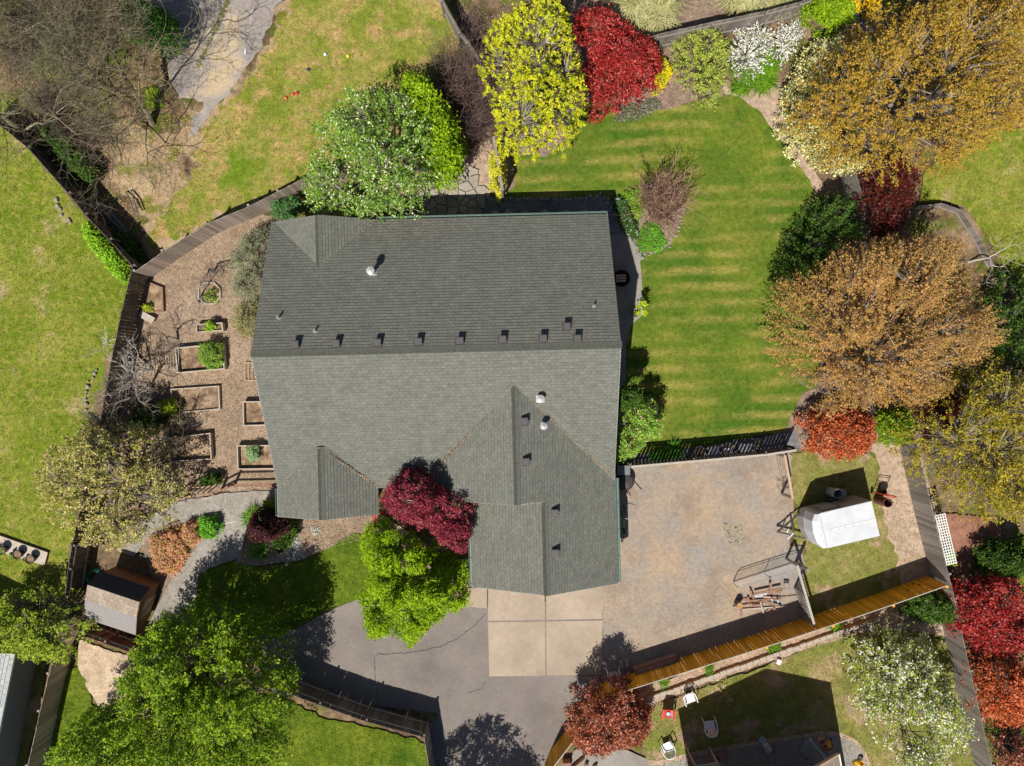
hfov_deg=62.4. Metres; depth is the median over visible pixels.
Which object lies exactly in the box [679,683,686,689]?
edging block
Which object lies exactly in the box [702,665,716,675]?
leaf clump
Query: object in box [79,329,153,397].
fruit tree
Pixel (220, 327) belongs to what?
raised bed
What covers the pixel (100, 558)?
ground
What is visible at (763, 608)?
scrap board
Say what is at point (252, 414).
raised bed
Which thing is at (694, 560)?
pebbles
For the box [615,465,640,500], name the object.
wheelbarrow
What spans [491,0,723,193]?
bed soil
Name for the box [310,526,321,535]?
blue flower mound
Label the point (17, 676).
neighbour house
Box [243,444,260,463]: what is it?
bed plant
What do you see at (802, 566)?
metal gate
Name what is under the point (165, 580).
bed soil
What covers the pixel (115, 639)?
board fence
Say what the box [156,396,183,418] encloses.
box shrub
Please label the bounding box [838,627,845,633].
edging block
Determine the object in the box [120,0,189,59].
dark shrub
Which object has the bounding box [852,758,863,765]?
toy truck
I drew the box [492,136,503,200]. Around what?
arbour
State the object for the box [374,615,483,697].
asphalt crack
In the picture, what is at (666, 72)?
yellow shrub
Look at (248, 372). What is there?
garden rack
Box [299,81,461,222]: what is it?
flowering tree
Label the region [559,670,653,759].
copper tree
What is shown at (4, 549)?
plant pot
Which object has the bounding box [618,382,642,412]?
shrub
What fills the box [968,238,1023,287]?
fallen branch
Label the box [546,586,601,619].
driveway slab
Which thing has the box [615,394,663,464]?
rose bush
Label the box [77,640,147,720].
bare plot
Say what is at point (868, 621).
edging block
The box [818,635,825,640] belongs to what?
edging block
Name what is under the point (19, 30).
bare tree
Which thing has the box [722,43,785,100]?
daylily clump
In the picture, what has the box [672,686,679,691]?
edging block
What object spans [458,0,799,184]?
bark chips
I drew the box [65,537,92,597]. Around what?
board fence
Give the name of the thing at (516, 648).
driveway slab
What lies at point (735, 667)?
edging block
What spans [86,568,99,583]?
garden hose
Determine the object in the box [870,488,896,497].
hand truck
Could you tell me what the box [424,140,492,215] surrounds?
path
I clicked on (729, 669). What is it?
edging block
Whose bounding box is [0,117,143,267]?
board fence
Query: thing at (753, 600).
scrap board
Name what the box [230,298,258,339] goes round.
rosemary shrub
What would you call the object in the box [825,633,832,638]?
edging block
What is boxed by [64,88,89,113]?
weed clump
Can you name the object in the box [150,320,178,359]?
fruit tree
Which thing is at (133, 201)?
leaning pole
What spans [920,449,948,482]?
bare sapling
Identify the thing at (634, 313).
plant pot
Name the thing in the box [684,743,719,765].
patio awning
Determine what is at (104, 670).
leaf litter
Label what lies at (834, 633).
edging block
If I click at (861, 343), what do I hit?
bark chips
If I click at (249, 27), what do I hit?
driveway
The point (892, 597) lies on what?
golden fence
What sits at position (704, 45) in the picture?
airy shrub
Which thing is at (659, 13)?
ornamental grass
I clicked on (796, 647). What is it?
edging block
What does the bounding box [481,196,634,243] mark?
side path
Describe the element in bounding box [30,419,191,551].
tree
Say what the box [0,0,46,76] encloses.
bramble
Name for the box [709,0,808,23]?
ornamental grass
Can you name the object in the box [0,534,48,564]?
potting board
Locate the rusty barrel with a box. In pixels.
[873,495,892,507]
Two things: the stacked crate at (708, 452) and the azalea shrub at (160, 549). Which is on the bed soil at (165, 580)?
the azalea shrub at (160, 549)
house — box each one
[0,635,41,765]
[250,211,621,595]
[814,752,841,765]
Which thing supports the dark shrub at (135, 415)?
on the garden ground at (233, 349)
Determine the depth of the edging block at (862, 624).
37.71 m
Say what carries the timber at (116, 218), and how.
on the ground at (100, 558)
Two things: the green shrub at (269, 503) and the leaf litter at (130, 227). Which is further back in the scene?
the leaf litter at (130, 227)
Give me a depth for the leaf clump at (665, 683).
37.77 m
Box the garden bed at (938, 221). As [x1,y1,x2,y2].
[909,204,1010,296]
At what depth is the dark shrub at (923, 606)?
36.55 m
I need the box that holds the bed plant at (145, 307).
[141,303,152,313]
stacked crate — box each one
[706,446,710,455]
[713,445,718,453]
[736,444,740,452]
[738,443,743,451]
[743,443,748,451]
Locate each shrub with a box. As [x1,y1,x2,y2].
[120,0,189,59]
[129,403,168,439]
[148,524,190,576]
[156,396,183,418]
[179,519,202,548]
[196,513,223,539]
[197,341,225,370]
[227,224,270,304]
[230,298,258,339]
[245,506,293,542]
[262,499,275,509]
[271,518,301,554]
[380,9,520,177]
[455,0,497,49]
[571,0,663,123]
[613,98,661,122]
[619,147,710,242]
[635,300,647,316]
[646,56,673,96]
[665,33,726,82]
[669,28,731,111]
[771,30,867,176]
[793,400,878,463]
[796,0,857,40]
[873,403,918,447]
[897,583,956,625]
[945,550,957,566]
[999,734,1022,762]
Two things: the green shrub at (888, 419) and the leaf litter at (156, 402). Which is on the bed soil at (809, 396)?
the green shrub at (888, 419)
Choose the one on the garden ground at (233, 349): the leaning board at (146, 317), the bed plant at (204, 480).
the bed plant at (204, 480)
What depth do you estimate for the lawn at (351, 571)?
37.93 m
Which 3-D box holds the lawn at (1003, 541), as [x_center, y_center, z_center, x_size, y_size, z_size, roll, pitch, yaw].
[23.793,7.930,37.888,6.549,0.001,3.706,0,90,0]
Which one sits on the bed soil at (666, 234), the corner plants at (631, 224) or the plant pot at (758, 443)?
the corner plants at (631, 224)
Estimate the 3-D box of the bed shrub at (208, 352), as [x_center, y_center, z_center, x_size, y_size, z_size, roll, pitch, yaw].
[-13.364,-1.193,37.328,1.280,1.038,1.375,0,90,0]
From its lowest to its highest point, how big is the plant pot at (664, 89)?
0.300 m
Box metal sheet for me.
[754,593,766,598]
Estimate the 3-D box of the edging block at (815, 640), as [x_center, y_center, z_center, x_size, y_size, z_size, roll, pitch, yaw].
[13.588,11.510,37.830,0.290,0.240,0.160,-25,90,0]
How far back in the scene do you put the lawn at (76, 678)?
37.92 m
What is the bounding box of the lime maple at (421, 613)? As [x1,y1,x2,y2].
[355,516,472,649]
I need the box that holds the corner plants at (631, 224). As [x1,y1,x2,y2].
[610,194,640,240]
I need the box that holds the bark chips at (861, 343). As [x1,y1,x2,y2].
[789,186,928,492]
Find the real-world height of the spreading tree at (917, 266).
7.986 m
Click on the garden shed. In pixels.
(119, 598)
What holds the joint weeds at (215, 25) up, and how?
on the driveway at (249, 27)
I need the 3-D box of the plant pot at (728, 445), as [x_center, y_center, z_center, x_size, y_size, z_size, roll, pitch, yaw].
[9.631,2.882,37.850,0.520,0.300,0.520,0,90,0]
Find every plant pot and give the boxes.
[0,546,8,554]
[12,550,23,558]
[25,555,36,563]
[631,309,639,317]
[660,84,667,91]
[694,446,705,456]
[722,442,733,452]
[753,438,764,449]
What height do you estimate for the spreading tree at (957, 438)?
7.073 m
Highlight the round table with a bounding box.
[850,5,880,35]
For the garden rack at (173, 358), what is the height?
0.112 m
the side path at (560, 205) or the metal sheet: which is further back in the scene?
the side path at (560, 205)
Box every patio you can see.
[417,166,488,215]
[570,731,865,765]
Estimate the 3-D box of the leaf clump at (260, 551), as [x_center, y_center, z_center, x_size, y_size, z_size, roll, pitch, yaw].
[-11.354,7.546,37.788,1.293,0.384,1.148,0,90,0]
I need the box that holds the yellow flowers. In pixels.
[851,0,880,19]
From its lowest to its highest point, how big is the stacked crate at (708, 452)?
0.362 m
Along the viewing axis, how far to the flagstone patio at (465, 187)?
37.85 m
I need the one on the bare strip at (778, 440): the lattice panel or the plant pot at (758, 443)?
the plant pot at (758, 443)
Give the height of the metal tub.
1.070 m
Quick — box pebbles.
[602,458,807,685]
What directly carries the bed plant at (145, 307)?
in the raised bed at (154, 294)
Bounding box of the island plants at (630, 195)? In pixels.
[620,186,645,225]
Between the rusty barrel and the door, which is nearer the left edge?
the door
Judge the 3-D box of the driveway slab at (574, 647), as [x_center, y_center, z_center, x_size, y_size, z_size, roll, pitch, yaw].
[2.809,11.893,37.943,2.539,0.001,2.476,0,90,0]
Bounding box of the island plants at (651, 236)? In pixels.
[637,221,668,255]
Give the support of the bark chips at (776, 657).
on the bed soil at (920, 627)
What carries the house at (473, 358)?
on the ground at (100, 558)
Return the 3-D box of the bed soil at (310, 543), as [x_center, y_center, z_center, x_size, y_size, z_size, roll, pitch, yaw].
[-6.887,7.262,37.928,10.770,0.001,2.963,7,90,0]
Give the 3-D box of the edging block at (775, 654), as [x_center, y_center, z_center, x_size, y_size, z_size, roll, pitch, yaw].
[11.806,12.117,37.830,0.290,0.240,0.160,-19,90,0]
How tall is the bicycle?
0.995 m
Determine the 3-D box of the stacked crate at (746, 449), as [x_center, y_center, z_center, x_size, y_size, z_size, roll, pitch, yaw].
[10.440,2.906,37.819,0.176,0.362,0.380,-8,90,0]
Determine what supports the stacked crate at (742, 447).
on the bare strip at (778, 440)
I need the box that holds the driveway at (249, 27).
[142,0,281,136]
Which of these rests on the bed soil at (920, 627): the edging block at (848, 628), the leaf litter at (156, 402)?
the edging block at (848, 628)
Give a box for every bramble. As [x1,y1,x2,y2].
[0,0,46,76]
[3,69,130,166]
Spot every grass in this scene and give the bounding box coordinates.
[603,0,697,44]
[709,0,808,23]
[792,448,925,609]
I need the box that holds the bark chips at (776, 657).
[626,595,944,708]
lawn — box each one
[0,126,128,595]
[17,662,46,765]
[47,667,427,765]
[146,0,489,252]
[196,533,382,634]
[504,95,819,454]
[643,627,990,765]
[789,445,901,614]
[919,127,1023,288]
[970,537,1023,592]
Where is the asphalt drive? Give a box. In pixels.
[260,598,601,765]
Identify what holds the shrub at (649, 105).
on the bed soil at (667, 102)
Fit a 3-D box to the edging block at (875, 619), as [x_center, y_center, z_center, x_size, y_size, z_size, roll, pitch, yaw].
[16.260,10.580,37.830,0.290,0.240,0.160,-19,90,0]
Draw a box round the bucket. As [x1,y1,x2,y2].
[817,737,825,745]
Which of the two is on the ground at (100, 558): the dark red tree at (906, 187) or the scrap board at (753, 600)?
the dark red tree at (906, 187)
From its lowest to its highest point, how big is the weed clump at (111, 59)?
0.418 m
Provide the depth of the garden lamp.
37.75 m
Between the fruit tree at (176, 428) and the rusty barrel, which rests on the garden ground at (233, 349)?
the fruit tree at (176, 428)
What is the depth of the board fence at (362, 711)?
37.03 m
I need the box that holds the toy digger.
[820,737,832,747]
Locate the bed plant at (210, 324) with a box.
[204,320,215,331]
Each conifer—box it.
[768,190,866,296]
[971,536,1023,580]
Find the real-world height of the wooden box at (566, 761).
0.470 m
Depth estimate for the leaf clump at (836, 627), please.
37.78 m
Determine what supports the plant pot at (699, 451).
on the bare strip at (778, 440)
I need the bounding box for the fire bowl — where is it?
[614,270,629,286]
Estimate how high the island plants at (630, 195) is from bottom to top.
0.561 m
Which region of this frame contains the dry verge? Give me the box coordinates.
[85,0,486,263]
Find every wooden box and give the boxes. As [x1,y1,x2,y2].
[562,758,570,765]
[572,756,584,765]
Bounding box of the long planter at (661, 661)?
[632,652,679,675]
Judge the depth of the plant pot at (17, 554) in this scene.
37.56 m
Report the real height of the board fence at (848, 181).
1.821 m
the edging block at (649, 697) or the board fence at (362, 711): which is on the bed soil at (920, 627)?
the edging block at (649, 697)
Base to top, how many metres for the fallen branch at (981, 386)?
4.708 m
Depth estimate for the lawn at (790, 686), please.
37.91 m
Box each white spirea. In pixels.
[724,20,776,85]
[766,19,806,72]
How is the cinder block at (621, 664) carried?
on the gravel yard at (655, 602)
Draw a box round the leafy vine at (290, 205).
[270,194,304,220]
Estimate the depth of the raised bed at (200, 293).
37.96 m
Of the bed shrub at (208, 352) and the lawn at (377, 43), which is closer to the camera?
the bed shrub at (208, 352)
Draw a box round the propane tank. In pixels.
[759,736,771,752]
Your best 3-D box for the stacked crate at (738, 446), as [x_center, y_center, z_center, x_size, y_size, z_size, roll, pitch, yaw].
[10.150,2.918,37.839,0.132,0.322,0.380,-8,90,0]
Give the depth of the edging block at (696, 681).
37.71 m
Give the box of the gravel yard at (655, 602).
[602,453,807,690]
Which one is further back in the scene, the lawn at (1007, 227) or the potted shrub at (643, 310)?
the lawn at (1007, 227)
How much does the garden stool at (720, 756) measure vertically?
0.445 m
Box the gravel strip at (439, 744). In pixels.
[429,716,450,765]
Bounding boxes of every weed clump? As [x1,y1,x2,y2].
[0,98,23,123]
[30,57,55,80]
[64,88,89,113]
[105,48,130,65]
[144,85,164,110]
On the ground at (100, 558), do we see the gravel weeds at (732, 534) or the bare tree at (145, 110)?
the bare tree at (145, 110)
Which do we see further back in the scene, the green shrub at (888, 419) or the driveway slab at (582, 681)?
the driveway slab at (582, 681)
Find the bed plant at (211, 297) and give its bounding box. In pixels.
[203,287,218,303]
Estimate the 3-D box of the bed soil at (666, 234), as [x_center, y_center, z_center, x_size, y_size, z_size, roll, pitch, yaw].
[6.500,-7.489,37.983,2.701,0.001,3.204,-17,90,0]
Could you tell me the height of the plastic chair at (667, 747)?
0.858 m
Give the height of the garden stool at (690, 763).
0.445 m
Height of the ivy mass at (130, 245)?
1.106 m
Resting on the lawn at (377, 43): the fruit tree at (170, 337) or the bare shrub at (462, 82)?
the bare shrub at (462, 82)
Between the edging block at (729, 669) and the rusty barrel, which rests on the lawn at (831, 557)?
the rusty barrel
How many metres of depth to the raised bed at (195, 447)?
37.90 m
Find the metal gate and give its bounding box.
[733,561,808,587]
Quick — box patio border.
[648,731,869,765]
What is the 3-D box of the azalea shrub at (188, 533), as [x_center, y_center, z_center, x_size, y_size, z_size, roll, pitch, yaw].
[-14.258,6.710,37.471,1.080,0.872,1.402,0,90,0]
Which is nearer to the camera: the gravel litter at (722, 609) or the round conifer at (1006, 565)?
the round conifer at (1006, 565)
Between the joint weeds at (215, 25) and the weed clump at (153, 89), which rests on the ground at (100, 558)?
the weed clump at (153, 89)
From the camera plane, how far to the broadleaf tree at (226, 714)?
32.86 m
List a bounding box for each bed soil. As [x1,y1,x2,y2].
[141,521,202,633]
[236,514,472,586]
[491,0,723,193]
[622,177,684,254]
[624,592,943,716]
[787,175,929,485]
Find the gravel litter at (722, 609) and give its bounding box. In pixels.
[674,578,778,642]
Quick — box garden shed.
[85,566,158,634]
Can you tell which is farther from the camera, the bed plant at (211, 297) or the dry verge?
the dry verge
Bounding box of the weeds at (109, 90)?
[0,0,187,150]
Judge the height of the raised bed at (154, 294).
0.200 m
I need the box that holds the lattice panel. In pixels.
[932,509,956,564]
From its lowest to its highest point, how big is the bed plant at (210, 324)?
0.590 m
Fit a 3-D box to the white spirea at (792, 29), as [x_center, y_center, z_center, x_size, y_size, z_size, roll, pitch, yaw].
[12.052,-15.210,37.382,1.538,1.076,2.564,39,90,0]
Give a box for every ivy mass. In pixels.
[33,123,100,186]
[38,2,90,79]
[110,228,148,265]
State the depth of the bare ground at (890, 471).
37.96 m
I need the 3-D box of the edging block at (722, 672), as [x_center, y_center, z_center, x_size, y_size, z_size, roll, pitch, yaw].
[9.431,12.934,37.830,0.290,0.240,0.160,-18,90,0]
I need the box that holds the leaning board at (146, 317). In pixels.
[138,310,154,323]
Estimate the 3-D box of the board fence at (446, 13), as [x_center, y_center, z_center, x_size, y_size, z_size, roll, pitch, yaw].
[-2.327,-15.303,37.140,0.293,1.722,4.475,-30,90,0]
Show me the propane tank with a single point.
(766, 745)
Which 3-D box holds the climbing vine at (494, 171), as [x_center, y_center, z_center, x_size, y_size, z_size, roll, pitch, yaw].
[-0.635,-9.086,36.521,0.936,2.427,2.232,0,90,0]
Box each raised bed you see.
[140,280,164,312]
[166,432,213,461]
[170,386,221,412]
[175,343,226,372]
[196,322,225,332]
[198,282,220,304]
[236,445,273,469]
[243,401,264,425]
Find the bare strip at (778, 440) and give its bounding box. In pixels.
[628,430,799,461]
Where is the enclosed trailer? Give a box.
[777,495,879,547]
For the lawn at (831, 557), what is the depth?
37.96 m
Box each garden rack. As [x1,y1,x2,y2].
[165,349,178,369]
[244,362,255,380]
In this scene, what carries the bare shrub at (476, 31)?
on the ground at (100, 558)
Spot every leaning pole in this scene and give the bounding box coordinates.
[126,191,134,214]
[130,190,137,213]
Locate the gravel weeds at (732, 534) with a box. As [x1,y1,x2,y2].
[724,524,743,542]
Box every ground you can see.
[0,0,1023,765]
[100,215,279,513]
[871,442,948,583]
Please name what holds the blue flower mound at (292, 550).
on the bed soil at (310, 543)
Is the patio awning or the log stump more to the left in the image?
the patio awning
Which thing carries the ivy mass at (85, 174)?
on the ground at (100, 558)
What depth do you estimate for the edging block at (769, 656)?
37.71 m
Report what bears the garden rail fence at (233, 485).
on the garden ground at (233, 349)
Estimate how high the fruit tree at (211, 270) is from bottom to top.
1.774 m
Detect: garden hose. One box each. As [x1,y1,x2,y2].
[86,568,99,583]
[372,511,385,527]
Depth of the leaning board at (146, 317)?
37.72 m
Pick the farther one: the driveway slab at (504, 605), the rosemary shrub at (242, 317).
the driveway slab at (504, 605)
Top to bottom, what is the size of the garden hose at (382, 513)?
0.161 m
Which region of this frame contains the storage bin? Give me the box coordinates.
[616,465,629,474]
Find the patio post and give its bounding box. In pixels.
[809,738,826,758]
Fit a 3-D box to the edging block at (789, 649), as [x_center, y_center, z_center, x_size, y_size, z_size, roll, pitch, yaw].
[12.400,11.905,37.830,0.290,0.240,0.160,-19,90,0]
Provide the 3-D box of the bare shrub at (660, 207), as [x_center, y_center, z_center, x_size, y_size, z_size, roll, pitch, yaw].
[6.363,-7.933,36.331,4.056,3.353,4.008,0,90,0]
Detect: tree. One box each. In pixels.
[0,0,128,79]
[0,0,160,157]
[0,0,235,229]
[0,18,149,203]
[0,581,102,665]
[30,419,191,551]
[43,594,303,765]
[69,394,130,490]
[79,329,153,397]
[80,365,158,436]
[136,398,194,460]
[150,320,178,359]
[185,269,215,319]
[192,257,225,289]
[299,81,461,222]
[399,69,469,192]
[473,0,588,165]
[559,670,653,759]
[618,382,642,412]
[757,230,1011,420]
[778,0,1023,187]
[838,612,978,765]
[849,153,922,243]
[887,352,1023,527]
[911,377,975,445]
[938,569,1023,659]
[954,648,1023,729]
[970,728,1023,765]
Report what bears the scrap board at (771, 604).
on the scrap board at (753, 600)
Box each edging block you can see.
[646,694,652,700]
[653,692,659,698]
[659,690,666,695]
[666,688,672,693]
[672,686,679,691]
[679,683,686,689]
[686,681,692,686]
[692,678,699,684]
[699,676,706,682]
[712,672,719,677]
[719,669,726,674]
[725,667,732,672]
[732,664,739,670]
[739,662,745,668]
[745,660,752,666]
[752,658,759,664]
[759,655,766,661]
[765,653,772,658]
[772,651,779,656]
[779,649,786,654]
[785,646,792,651]
[792,644,799,650]
[798,641,805,647]
[805,639,812,645]
[811,637,819,643]
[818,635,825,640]
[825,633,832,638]
[831,630,839,635]
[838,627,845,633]
[845,626,852,631]
[851,624,859,629]
[858,621,865,627]
[864,618,872,624]
[871,616,879,622]
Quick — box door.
[139,594,156,618]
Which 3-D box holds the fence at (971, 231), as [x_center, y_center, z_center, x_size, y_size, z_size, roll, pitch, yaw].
[19.981,-6.893,37.690,4.268,0.622,1.096,39,90,0]
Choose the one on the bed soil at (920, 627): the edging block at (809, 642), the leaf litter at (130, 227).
the edging block at (809, 642)
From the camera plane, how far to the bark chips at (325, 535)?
37.88 m
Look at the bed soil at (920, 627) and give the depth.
37.91 m
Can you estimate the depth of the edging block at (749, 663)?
37.71 m
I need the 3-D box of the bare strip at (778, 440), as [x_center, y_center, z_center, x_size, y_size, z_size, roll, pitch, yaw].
[9.073,3.240,37.965,7.748,0.001,1.097,-9,90,0]
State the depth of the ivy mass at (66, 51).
36.68 m
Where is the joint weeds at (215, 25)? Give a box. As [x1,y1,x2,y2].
[196,0,229,66]
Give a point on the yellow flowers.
(870, 4)
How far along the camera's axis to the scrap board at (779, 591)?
37.82 m
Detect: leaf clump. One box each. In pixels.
[238,504,258,528]
[245,541,270,562]
[654,678,670,691]
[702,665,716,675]
[764,642,782,653]
[827,623,845,631]
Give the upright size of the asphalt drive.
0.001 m
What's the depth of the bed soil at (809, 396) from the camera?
37.97 m
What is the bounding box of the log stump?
[734,600,742,608]
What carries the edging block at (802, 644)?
on the bed soil at (920, 627)
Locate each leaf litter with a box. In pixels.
[0,0,196,245]
[82,652,137,721]
[108,320,218,502]
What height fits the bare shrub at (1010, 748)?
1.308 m
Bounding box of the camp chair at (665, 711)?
[660,706,675,720]
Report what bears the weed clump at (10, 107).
on the ground at (100, 558)
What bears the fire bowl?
on the side path at (623, 253)
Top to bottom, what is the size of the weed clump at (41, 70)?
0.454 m
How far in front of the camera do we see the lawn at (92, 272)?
38.00 m
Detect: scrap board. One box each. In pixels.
[741,605,786,609]
[749,598,781,601]
[755,587,780,594]
[762,601,781,606]
[768,590,781,593]
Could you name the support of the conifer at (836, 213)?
on the lawn at (661, 301)
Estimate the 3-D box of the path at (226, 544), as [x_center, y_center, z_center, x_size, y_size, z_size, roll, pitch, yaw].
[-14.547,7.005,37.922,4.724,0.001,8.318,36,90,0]
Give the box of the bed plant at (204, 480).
[198,470,223,487]
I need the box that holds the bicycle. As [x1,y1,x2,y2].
[621,505,630,541]
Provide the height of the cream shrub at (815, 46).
3.351 m
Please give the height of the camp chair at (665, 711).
0.821 m
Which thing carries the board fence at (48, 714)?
on the ground at (100, 558)
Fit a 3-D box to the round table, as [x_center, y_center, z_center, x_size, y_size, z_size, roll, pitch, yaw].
[15.645,-16.058,37.636,1.240,0.731,1.240,0,90,0]
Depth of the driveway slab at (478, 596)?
37.94 m
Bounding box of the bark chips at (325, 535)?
[238,515,455,571]
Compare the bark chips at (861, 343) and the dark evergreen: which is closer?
the dark evergreen
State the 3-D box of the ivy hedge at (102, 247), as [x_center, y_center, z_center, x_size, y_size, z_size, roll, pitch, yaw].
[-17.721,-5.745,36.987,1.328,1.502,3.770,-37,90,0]
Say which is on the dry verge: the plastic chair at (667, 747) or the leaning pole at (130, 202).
the leaning pole at (130, 202)
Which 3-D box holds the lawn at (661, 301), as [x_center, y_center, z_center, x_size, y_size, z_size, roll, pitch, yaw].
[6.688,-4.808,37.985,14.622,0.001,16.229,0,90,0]
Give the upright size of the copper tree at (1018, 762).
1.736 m
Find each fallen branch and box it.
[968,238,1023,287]
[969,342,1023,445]
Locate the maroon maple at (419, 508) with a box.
[379,462,476,553]
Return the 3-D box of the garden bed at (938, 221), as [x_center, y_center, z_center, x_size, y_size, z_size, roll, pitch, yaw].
[20.062,-5.950,37.885,4.576,0.001,4.178,0,90,0]
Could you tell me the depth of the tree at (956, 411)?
36.23 m
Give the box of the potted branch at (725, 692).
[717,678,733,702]
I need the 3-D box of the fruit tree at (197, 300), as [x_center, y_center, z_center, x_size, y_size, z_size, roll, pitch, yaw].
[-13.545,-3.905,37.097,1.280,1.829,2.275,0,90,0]
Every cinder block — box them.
[619,660,623,667]
[624,659,628,666]
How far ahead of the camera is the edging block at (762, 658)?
37.71 m
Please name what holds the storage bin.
on the gravel yard at (655, 602)
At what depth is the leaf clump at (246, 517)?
37.66 m
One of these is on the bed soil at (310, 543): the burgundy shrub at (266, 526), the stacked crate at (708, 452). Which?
the burgundy shrub at (266, 526)
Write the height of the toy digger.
0.397 m
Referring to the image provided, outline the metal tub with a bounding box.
[825,487,845,498]
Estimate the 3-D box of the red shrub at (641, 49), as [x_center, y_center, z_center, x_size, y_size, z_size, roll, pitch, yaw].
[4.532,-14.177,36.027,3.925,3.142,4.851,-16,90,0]
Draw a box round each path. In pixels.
[117,490,274,624]
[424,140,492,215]
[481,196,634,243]
[610,235,642,464]
[722,80,824,193]
[945,514,1001,603]
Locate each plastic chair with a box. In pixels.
[606,667,620,686]
[658,736,676,759]
[680,687,697,706]
[701,716,717,737]
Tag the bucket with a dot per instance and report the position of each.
(822, 742)
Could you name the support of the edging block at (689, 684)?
on the bed soil at (920, 627)
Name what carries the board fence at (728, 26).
on the ground at (100, 558)
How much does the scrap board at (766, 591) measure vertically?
0.045 m
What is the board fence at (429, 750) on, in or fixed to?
on the gravel strip at (439, 744)
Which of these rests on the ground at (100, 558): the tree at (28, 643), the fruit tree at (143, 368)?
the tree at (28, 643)
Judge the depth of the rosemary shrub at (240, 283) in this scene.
36.68 m
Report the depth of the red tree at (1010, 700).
35.83 m
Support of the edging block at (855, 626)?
on the bed soil at (920, 627)
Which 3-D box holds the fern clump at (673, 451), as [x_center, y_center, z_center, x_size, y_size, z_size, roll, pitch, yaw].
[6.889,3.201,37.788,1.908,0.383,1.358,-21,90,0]
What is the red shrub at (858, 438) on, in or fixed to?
on the bed soil at (809, 396)
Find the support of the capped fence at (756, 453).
on the bare strip at (778, 440)
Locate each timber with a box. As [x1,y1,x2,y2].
[92,201,134,241]
[102,202,127,231]
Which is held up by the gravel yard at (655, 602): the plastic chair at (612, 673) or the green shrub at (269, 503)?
the plastic chair at (612, 673)
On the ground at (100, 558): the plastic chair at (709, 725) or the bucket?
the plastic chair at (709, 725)
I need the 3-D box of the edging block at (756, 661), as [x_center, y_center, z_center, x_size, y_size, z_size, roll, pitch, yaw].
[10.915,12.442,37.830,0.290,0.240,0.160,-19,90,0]
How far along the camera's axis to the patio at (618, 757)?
37.91 m
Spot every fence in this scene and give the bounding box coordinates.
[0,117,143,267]
[25,648,72,765]
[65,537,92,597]
[69,265,148,545]
[77,536,122,545]
[80,622,151,656]
[127,483,276,512]
[133,168,337,276]
[277,674,428,737]
[424,722,434,765]
[436,0,486,82]
[545,576,948,765]
[619,0,813,55]
[625,445,796,467]
[776,454,793,498]
[785,557,815,626]
[835,135,869,238]
[900,439,994,765]
[913,203,993,267]
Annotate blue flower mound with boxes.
[285,537,305,560]
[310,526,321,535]
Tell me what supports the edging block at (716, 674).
on the bed soil at (920, 627)
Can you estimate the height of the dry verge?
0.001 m
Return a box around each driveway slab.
[466,588,486,608]
[488,589,544,620]
[488,621,544,675]
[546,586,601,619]
[546,620,602,675]
[574,659,602,701]
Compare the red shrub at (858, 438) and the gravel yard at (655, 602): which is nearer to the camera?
the red shrub at (858, 438)
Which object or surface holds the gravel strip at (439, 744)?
on the asphalt drive
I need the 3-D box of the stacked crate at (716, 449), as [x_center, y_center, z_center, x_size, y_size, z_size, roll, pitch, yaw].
[9.112,2.966,37.809,0.132,0.382,0.380,-8,90,0]
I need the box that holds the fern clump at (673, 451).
[648,439,688,466]
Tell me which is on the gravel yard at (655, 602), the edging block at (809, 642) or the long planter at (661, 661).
the long planter at (661, 661)
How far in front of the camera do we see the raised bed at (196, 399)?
37.89 m
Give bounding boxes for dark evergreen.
[968,268,1023,388]
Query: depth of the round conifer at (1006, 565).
36.42 m
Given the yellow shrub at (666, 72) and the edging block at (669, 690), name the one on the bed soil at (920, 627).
the edging block at (669, 690)
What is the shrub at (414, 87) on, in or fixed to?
on the lawn at (377, 43)
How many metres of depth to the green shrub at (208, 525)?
37.37 m
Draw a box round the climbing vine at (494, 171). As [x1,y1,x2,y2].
[487,147,507,202]
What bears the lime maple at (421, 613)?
on the ground at (100, 558)
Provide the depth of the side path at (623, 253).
37.97 m
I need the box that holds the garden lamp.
[774,658,781,664]
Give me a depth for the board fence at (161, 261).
36.96 m
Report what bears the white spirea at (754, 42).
on the ground at (100, 558)
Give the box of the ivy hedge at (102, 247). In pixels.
[80,219,134,284]

